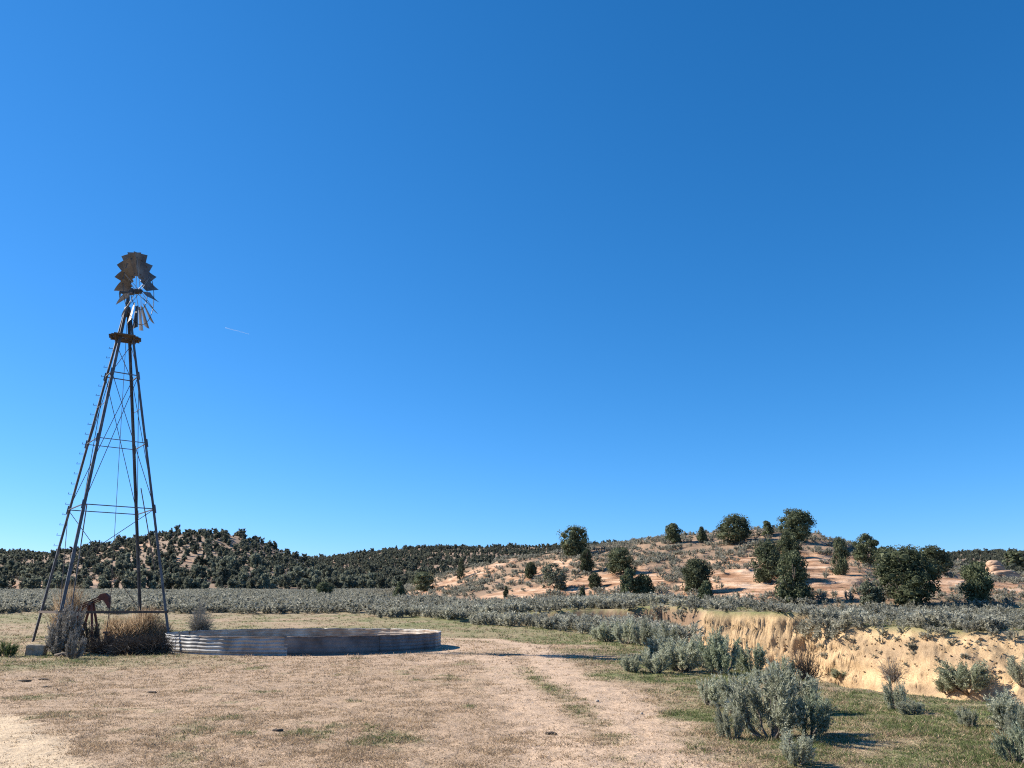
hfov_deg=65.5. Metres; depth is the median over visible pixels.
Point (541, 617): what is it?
sagebrush
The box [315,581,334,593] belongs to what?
juniper tree
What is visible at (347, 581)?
juniper tree
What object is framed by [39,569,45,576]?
juniper tree
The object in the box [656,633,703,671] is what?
sagebrush
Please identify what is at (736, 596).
sagebrush
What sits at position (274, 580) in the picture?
juniper tree
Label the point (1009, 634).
sagebrush
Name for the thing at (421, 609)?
sagebrush
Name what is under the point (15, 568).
juniper tree
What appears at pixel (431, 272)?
sky
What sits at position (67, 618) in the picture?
dry bush
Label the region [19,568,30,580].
juniper tree
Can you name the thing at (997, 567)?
rock outcrop
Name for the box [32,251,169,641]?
windmill
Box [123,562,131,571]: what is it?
juniper tree
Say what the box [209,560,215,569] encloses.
juniper tree
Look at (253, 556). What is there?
juniper tree
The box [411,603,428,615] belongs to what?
sagebrush
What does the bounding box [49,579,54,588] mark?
juniper tree
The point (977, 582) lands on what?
juniper tree
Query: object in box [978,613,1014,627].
sagebrush
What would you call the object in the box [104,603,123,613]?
sagebrush
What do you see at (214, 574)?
juniper tree
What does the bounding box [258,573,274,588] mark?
juniper tree
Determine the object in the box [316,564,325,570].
juniper tree
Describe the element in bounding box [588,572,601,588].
juniper tree
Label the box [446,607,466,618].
sagebrush
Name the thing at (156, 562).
juniper tree
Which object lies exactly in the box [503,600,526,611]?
sagebrush
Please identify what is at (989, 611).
sagebrush
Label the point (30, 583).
juniper tree
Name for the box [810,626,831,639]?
sagebrush
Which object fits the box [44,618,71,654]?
dry bush
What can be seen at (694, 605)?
sagebrush
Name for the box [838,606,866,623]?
sagebrush
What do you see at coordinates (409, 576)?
juniper tree
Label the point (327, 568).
juniper tree
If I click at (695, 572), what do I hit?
juniper tree
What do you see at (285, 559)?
juniper tree
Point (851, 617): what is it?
sagebrush
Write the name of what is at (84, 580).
juniper tree
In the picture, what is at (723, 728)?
sagebrush
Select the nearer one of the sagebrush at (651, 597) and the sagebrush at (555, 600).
the sagebrush at (651, 597)
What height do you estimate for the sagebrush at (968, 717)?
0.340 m
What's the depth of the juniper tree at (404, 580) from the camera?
190.56 m
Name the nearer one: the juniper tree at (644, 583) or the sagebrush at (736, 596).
the sagebrush at (736, 596)
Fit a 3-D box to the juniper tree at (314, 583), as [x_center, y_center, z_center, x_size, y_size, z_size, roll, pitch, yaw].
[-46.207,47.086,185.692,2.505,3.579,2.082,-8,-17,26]
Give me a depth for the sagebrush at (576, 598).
60.28 m
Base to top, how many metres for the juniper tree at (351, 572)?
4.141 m
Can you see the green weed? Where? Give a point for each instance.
(9, 650)
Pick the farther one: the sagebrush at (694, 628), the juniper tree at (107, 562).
the juniper tree at (107, 562)
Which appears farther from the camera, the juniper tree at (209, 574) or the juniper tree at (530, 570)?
the juniper tree at (209, 574)
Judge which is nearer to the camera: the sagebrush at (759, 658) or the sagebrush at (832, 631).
the sagebrush at (759, 658)
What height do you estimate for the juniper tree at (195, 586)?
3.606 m
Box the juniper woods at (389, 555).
[0,525,1023,589]
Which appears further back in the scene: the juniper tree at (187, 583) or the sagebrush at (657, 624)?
the juniper tree at (187, 583)
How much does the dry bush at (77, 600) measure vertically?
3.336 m
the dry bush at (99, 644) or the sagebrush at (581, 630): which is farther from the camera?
the sagebrush at (581, 630)
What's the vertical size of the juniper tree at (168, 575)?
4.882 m
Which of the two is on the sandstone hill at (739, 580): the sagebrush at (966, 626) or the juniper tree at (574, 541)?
the juniper tree at (574, 541)
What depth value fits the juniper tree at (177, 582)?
190.76 m
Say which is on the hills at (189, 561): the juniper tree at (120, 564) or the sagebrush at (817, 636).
the juniper tree at (120, 564)
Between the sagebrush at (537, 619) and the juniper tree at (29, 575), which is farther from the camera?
the juniper tree at (29, 575)
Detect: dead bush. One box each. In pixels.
[180,608,219,630]
[189,594,209,622]
[787,638,832,681]
[870,654,901,680]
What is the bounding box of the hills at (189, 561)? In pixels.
[0,533,1009,589]
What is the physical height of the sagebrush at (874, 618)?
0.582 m
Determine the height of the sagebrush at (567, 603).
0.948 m
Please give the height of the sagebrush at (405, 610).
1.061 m
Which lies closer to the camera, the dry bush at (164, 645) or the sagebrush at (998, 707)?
the sagebrush at (998, 707)
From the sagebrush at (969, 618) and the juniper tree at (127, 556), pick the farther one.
the juniper tree at (127, 556)
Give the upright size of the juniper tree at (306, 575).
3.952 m
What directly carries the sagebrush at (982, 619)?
on the dry wash
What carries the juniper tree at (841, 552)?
on the sandstone hill at (739, 580)
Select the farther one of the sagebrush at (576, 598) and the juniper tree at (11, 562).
the juniper tree at (11, 562)
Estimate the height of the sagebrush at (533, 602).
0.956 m
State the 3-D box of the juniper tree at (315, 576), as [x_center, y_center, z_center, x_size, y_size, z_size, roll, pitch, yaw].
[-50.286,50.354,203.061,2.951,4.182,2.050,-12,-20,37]
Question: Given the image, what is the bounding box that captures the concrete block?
[24,644,47,655]
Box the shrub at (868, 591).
[856,580,885,605]
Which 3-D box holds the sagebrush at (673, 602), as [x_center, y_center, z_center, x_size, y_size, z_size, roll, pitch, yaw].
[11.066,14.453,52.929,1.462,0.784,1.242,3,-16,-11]
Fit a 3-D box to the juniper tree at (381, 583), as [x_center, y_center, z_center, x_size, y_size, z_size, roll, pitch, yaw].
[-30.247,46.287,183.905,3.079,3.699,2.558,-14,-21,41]
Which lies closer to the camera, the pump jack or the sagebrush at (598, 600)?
the pump jack
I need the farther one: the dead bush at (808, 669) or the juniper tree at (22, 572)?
the juniper tree at (22, 572)
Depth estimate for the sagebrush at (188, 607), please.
71.62 m
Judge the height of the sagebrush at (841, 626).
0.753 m
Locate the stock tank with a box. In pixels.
[165,628,440,655]
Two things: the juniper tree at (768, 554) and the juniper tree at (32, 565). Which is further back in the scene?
the juniper tree at (32, 565)
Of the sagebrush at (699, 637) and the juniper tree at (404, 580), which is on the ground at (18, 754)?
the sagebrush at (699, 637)
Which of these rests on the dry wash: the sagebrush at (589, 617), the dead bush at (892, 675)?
the dead bush at (892, 675)
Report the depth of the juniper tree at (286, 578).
198.00 m
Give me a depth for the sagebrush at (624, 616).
49.91 m
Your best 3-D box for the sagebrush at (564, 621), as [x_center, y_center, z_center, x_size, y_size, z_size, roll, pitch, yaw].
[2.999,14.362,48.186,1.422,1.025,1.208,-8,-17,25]
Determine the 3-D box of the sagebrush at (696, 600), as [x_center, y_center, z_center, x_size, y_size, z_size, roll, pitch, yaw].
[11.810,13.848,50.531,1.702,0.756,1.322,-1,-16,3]
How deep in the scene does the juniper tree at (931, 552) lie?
80.15 m
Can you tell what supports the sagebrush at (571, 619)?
on the ground at (18, 754)
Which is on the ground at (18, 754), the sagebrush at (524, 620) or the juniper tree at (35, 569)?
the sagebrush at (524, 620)
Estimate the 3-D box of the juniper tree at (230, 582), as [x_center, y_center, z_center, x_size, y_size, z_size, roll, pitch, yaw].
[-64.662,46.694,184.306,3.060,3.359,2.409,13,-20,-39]
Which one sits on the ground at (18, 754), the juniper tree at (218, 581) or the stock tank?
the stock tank
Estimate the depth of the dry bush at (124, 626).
31.55 m
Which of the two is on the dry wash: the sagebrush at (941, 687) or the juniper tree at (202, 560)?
the sagebrush at (941, 687)
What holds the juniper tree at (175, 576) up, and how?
on the hills at (189, 561)
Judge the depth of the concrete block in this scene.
26.78 m
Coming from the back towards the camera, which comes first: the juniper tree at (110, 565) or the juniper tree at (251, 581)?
the juniper tree at (110, 565)
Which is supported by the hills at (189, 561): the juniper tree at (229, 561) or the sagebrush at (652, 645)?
the juniper tree at (229, 561)
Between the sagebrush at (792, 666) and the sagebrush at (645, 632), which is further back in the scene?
the sagebrush at (645, 632)
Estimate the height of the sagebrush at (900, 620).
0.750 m
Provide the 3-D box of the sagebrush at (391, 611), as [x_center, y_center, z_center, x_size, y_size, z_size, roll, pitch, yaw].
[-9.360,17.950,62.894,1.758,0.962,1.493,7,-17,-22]
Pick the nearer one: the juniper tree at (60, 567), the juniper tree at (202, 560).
the juniper tree at (60, 567)
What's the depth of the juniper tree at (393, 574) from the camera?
271.77 m
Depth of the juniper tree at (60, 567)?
211.29 m
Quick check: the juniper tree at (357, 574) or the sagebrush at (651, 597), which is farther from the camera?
the juniper tree at (357, 574)
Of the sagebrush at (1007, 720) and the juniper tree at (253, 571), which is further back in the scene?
the juniper tree at (253, 571)
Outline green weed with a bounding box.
[0,642,21,656]
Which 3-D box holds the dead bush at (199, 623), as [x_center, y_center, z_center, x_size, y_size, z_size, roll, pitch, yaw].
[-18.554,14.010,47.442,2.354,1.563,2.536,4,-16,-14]
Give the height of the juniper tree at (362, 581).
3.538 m
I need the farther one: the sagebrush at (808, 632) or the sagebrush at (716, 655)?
the sagebrush at (808, 632)
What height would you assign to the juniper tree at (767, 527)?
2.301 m
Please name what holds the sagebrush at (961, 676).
on the dry wash
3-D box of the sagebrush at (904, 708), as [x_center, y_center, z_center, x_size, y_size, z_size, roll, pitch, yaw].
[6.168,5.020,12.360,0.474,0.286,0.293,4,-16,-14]
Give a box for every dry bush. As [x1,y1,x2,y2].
[42,581,92,628]
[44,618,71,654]
[52,598,86,652]
[65,628,86,658]
[78,621,101,650]
[84,632,127,654]
[95,630,166,656]
[100,613,124,637]
[102,616,157,641]
[118,603,171,638]
[139,627,180,654]
[155,619,178,638]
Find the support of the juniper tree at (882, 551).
on the sandstone hill at (739, 580)
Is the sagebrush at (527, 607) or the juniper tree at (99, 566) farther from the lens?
the juniper tree at (99, 566)
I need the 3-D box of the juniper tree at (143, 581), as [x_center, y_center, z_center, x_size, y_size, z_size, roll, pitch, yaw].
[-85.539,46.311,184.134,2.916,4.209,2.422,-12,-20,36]
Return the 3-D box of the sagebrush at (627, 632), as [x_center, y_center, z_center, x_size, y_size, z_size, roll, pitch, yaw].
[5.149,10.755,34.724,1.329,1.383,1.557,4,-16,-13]
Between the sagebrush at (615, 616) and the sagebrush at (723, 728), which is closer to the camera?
the sagebrush at (723, 728)
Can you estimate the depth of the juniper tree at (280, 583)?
201.60 m
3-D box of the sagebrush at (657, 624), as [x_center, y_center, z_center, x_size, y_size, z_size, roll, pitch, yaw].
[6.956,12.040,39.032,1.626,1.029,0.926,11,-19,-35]
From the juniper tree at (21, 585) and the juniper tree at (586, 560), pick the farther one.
the juniper tree at (21, 585)
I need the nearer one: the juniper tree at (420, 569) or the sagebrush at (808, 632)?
the sagebrush at (808, 632)
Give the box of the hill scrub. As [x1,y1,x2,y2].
[4,532,466,588]
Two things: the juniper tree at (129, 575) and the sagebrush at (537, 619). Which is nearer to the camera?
the sagebrush at (537, 619)
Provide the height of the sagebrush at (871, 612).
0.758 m
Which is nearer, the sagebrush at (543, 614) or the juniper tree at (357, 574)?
the sagebrush at (543, 614)
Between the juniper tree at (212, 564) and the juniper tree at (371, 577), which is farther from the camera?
the juniper tree at (212, 564)
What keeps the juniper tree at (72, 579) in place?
on the hills at (189, 561)
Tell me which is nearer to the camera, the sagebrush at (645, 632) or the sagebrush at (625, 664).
the sagebrush at (625, 664)
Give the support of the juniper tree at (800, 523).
on the sandstone hill at (739, 580)
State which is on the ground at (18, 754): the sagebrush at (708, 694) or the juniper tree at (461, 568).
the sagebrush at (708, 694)
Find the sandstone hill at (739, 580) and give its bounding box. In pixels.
[387,530,1023,610]
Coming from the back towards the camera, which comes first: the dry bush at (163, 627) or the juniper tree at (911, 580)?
the juniper tree at (911, 580)
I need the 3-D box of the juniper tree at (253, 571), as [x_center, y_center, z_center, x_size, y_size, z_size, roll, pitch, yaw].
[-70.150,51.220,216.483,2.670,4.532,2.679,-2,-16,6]
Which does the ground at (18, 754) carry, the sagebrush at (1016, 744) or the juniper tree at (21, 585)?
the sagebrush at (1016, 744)
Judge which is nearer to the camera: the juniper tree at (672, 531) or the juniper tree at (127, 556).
the juniper tree at (672, 531)
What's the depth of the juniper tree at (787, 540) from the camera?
89.42 m
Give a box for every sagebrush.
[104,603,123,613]
[178,602,197,612]
[384,607,404,616]
[395,605,408,616]
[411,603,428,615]
[420,604,440,616]
[430,607,445,618]
[441,605,455,618]
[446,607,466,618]
[451,606,466,618]
[467,610,488,623]
[472,603,491,613]
[479,603,497,613]
[479,611,505,624]
[497,604,513,613]
[497,612,521,625]
[499,611,524,625]
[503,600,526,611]
[516,601,534,611]
[516,615,530,625]
[523,610,548,616]
[525,614,542,626]
[529,599,543,609]
[532,613,551,626]
[533,614,558,628]
[534,616,550,628]
[549,595,567,606]
[549,614,570,628]
[555,611,574,625]
[560,616,573,627]
[563,598,588,608]
[566,594,591,608]
[572,616,592,629]
[572,619,589,630]
[574,594,594,605]
[574,616,598,625]
[576,621,593,633]
[589,596,603,607]
[589,620,623,641]
[592,598,610,607]
[608,612,633,618]
[608,614,642,618]
[610,614,641,643]
[619,597,635,609]
[619,653,641,671]
[620,616,658,623]
[630,592,654,602]
[630,617,657,645]
[637,646,671,673]
[639,592,664,604]
[642,631,675,656]
[643,613,662,621]
[647,619,665,626]
[649,601,670,613]
[650,620,678,644]
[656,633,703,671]
[667,597,687,606]
[671,620,704,641]
[672,609,682,619]
[675,624,690,643]
[679,602,705,613]
[681,633,714,667]
[685,598,709,606]
[696,626,740,673]
[696,673,724,706]
[705,597,726,608]
[712,701,744,738]
[715,667,762,712]
[722,656,806,738]
[724,594,747,600]
[729,638,767,671]
[747,668,775,681]
[764,657,820,709]
[767,655,795,676]
[777,727,817,764]
[791,625,801,633]
[792,602,822,616]
[795,688,837,734]
[798,625,816,638]
[799,617,814,630]
[809,606,828,617]
[809,614,831,628]
[810,615,842,632]
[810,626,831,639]
[814,627,839,638]
[821,609,837,618]
[828,667,848,679]
[830,610,843,619]
[831,616,849,631]
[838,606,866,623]
[840,610,862,624]
[851,613,875,625]
[861,606,874,615]
[863,614,883,625]
[880,607,896,618]
[881,676,908,709]
[891,611,915,625]
[895,697,924,714]
[899,607,918,611]
[904,614,932,627]
[913,606,966,629]
[915,607,940,627]
[926,624,949,635]
[932,677,952,694]
[933,658,1000,695]
[943,611,975,623]
[945,616,964,629]
[954,706,978,726]
[960,619,980,632]
[969,615,1011,630]
[975,616,998,629]
[976,609,1000,616]
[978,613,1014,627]
[978,616,1008,629]
[982,616,1009,630]
[982,687,1022,731]
[990,718,1023,763]
[1001,612,1020,625]
[1001,701,1023,737]
[1003,630,1022,640]
[1004,653,1023,686]
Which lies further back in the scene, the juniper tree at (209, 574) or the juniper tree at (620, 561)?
the juniper tree at (209, 574)
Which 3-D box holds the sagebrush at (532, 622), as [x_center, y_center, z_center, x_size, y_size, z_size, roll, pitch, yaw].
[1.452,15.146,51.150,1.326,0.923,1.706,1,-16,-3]
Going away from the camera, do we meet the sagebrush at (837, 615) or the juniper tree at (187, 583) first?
the sagebrush at (837, 615)
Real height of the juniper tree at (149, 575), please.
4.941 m
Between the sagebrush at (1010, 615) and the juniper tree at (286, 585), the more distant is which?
the juniper tree at (286, 585)
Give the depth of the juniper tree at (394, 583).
191.46 m
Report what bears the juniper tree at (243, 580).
on the hills at (189, 561)
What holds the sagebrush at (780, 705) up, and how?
on the ground at (18, 754)
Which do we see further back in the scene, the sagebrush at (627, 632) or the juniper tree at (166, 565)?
the juniper tree at (166, 565)
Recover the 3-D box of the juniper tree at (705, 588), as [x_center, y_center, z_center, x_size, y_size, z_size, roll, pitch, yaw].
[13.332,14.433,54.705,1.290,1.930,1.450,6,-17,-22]
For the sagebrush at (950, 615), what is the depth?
34.43 m
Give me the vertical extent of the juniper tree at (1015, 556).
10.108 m
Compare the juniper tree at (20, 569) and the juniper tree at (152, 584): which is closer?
the juniper tree at (152, 584)
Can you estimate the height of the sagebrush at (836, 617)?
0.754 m
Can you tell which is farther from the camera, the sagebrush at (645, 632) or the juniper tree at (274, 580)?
the juniper tree at (274, 580)
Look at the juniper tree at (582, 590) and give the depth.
80.22 m
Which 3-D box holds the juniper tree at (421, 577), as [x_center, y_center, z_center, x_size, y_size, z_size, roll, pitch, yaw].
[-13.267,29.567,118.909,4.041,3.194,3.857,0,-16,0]
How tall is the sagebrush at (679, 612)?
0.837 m
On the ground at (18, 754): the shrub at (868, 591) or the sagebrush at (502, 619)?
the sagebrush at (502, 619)
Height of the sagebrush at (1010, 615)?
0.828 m
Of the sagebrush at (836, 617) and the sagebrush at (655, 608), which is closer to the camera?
the sagebrush at (836, 617)
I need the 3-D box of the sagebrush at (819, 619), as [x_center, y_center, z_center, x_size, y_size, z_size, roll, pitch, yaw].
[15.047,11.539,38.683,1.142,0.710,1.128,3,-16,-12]
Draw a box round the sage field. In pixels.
[0,525,1023,665]
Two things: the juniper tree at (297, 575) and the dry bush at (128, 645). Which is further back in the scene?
the juniper tree at (297, 575)
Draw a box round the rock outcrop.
[985,560,1020,578]
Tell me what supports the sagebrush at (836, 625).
on the dry wash
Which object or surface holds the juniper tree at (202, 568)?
on the hills at (189, 561)
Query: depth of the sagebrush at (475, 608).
62.60 m
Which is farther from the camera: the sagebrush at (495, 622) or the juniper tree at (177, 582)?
the juniper tree at (177, 582)
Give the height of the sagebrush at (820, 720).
0.683 m
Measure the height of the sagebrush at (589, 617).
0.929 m
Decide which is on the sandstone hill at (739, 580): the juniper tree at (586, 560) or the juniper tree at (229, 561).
the juniper tree at (586, 560)
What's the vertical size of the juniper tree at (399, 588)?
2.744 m
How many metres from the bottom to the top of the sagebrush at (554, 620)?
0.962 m
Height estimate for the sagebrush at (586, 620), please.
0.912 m
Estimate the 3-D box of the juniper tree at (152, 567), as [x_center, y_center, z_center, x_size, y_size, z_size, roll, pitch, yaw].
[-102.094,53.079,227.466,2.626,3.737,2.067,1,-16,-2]
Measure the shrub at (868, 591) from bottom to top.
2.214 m
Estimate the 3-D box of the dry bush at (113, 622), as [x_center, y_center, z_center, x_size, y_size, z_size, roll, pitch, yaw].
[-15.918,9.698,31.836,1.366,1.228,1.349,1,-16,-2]
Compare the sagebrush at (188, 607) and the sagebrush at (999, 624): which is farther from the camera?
the sagebrush at (188, 607)
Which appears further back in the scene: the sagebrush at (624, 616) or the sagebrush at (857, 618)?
the sagebrush at (624, 616)
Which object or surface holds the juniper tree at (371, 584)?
on the hills at (189, 561)
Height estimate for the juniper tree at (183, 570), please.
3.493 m
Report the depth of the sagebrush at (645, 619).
44.24 m
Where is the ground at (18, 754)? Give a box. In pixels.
[0,603,1023,767]
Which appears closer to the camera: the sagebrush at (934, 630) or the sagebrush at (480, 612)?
the sagebrush at (934, 630)
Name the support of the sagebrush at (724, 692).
on the ground at (18, 754)
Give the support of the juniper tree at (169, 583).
on the hills at (189, 561)
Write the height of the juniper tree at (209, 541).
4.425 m
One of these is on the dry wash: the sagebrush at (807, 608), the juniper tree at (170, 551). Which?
the sagebrush at (807, 608)
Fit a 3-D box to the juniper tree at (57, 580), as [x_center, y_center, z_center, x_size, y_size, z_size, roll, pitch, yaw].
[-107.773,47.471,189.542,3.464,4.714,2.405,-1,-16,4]
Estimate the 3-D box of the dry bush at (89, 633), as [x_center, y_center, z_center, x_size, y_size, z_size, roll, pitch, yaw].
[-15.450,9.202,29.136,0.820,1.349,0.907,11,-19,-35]
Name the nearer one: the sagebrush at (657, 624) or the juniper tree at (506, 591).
the sagebrush at (657, 624)
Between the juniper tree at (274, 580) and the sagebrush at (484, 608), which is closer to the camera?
the sagebrush at (484, 608)
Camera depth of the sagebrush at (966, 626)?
33.02 m
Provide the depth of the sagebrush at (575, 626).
47.16 m
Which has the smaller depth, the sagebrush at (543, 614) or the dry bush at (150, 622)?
the dry bush at (150, 622)
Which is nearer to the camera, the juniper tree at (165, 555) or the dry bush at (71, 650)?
the dry bush at (71, 650)
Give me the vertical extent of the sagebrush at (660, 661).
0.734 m
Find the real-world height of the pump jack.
2.188 m
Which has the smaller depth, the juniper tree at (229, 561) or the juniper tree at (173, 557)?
the juniper tree at (229, 561)
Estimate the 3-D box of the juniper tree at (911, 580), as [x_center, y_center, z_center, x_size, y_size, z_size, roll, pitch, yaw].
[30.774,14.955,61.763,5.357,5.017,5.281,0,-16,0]
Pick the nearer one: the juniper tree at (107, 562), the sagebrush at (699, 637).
the sagebrush at (699, 637)
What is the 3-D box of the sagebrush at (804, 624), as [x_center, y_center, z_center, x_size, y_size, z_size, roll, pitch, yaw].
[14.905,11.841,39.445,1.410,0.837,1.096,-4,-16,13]
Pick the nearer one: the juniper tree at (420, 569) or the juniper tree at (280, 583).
the juniper tree at (420, 569)
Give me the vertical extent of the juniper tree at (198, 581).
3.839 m
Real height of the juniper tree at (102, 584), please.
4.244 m
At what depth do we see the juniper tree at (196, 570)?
208.72 m
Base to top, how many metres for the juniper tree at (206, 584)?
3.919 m
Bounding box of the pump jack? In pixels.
[75,589,113,643]
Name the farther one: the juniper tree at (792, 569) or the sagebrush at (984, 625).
the juniper tree at (792, 569)
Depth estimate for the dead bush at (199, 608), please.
48.97 m
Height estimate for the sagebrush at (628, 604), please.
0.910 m
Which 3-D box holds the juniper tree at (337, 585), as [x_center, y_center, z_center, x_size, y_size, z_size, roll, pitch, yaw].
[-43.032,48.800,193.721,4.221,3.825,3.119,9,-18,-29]
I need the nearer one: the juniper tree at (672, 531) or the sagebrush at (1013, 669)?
the sagebrush at (1013, 669)
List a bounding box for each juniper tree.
[6,558,14,571]
[8,562,20,575]
[16,566,25,575]
[18,576,26,588]
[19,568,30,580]
[22,577,41,588]
[24,573,39,577]
[29,563,37,573]
[31,566,40,575]
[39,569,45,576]
[42,579,47,588]
[46,563,52,573]
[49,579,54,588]
[52,574,64,588]
[54,563,68,575]
[63,575,76,588]
[76,573,82,585]
[78,577,88,588]
[95,564,103,573]
[97,576,107,588]
[98,569,113,581]
[102,558,110,567]
[105,560,115,570]
[113,579,119,588]
[115,560,125,574]
[121,578,136,588]
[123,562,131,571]
[124,552,131,562]
[125,567,146,582]
[141,569,159,586]
[141,575,146,588]
[148,574,156,588]
[150,563,157,570]
[151,558,161,564]
[160,552,169,559]
[162,561,170,570]
[163,567,171,578]
[164,577,174,588]
[167,545,174,555]
[168,554,176,564]
[169,563,178,572]
[172,567,183,576]
[172,572,179,585]
[173,577,181,588]
[179,567,189,576]
[183,577,192,588]
[190,578,198,588]
[191,566,203,578]
[192,577,200,587]
[195,563,206,572]
[196,555,207,565]
[201,577,209,588]
[204,538,213,544]
[206,568,214,579]
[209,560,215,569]
[211,570,218,582]
[215,577,223,587]
[216,567,231,584]
[220,559,225,566]
[222,556,235,572]
[227,579,238,588]
[230,568,238,575]
[233,572,253,588]
[235,562,239,571]
[240,566,249,572]
[247,576,257,588]
[249,565,256,577]
[250,553,260,566]
[250,556,262,567]
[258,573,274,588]
[268,576,281,588]
[273,565,280,575]
[277,574,285,587]
[282,575,291,588]
[283,556,289,566]
[284,579,290,588]
[287,565,304,586]
[300,578,312,588]
[302,571,311,584]
[306,567,321,580]
[310,578,317,588]
[311,573,319,580]
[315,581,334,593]
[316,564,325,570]
[320,565,331,580]
[321,571,330,585]
[327,577,343,587]
[339,575,358,588]
[345,570,354,575]
[354,565,360,576]
[356,577,366,588]
[359,571,373,578]
[366,580,375,588]
[376,576,385,588]
[391,571,399,576]
[391,576,398,586]
[392,581,407,596]
[400,576,407,584]
[406,571,414,583]
[410,571,435,591]
[411,566,428,576]
[454,557,465,579]
[503,586,508,597]
[524,561,537,578]
[556,524,589,556]
[579,549,594,572]
[579,587,585,596]
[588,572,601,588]
[605,547,637,573]
[619,568,637,593]
[634,573,654,594]
[664,523,682,542]
[679,558,714,592]
[696,526,706,541]
[696,580,715,599]
[715,513,754,544]
[749,537,782,582]
[761,520,774,535]
[773,549,815,602]
[774,530,801,556]
[775,507,816,542]
[830,536,850,574]
[851,533,878,563]
[870,544,944,606]
[874,546,892,557]
[919,545,954,576]
[957,561,994,604]
[1002,549,1023,566]
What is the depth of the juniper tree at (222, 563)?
228.72 m
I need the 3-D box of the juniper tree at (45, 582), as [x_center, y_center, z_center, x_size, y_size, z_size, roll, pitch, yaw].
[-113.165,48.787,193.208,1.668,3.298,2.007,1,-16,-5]
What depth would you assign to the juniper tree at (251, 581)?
181.94 m
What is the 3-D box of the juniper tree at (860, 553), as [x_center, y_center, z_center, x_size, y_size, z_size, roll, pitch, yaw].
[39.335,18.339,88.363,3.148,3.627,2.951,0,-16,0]
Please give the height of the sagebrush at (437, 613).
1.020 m
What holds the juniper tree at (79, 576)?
on the hills at (189, 561)
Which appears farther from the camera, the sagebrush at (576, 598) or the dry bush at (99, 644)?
the sagebrush at (576, 598)
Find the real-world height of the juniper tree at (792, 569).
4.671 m
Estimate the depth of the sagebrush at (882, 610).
49.15 m
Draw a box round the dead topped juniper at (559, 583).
[538,562,567,589]
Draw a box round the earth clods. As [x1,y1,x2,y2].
[739,632,1022,682]
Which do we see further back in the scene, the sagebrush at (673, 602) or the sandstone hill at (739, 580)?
the sandstone hill at (739, 580)
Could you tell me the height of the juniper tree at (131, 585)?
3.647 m
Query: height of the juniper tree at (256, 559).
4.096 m
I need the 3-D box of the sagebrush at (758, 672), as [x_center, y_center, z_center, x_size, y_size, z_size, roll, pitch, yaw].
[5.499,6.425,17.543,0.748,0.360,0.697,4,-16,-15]
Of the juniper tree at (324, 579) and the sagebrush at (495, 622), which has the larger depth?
the juniper tree at (324, 579)
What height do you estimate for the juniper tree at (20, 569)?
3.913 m
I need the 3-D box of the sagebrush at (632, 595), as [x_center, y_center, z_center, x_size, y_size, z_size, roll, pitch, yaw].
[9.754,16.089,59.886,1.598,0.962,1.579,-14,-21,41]
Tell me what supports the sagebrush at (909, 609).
on the ground at (18, 754)
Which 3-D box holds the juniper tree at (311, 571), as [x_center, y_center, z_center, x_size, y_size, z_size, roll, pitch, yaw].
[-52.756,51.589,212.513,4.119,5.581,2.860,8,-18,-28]
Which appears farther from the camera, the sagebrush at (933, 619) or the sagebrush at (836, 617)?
the sagebrush at (836, 617)
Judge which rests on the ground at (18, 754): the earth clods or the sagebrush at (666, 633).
the sagebrush at (666, 633)
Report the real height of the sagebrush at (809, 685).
0.970 m
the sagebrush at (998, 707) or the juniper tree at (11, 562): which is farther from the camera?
the juniper tree at (11, 562)
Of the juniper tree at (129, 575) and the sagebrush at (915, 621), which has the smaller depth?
the sagebrush at (915, 621)
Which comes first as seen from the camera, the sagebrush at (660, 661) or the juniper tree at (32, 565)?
the sagebrush at (660, 661)
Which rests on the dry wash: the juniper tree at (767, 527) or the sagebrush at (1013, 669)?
the sagebrush at (1013, 669)
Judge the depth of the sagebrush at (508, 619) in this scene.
51.05 m
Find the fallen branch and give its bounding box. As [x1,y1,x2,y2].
[54,652,73,656]
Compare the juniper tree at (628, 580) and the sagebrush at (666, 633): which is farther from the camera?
the juniper tree at (628, 580)
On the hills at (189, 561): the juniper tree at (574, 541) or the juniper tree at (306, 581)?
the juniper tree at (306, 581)
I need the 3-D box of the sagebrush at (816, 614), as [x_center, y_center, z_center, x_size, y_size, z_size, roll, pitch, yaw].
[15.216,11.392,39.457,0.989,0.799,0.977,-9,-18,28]
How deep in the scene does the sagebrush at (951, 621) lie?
33.77 m
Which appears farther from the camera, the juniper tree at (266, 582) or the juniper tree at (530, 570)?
the juniper tree at (266, 582)
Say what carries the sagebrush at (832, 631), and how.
on the dry wash
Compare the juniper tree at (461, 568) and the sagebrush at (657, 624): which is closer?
the sagebrush at (657, 624)
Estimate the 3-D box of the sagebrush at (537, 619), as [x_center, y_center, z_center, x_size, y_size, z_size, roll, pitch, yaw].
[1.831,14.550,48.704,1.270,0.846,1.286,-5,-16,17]
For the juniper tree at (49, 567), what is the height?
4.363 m
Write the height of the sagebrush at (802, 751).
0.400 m
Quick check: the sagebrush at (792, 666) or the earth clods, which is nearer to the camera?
the sagebrush at (792, 666)
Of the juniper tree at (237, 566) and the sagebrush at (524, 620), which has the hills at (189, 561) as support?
the juniper tree at (237, 566)
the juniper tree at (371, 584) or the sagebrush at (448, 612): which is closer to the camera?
the sagebrush at (448, 612)
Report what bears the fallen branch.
on the ground at (18, 754)
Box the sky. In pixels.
[0,0,1023,556]
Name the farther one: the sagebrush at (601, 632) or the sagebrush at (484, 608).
the sagebrush at (484, 608)
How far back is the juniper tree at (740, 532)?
104.71 m
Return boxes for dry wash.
[458,606,1023,704]

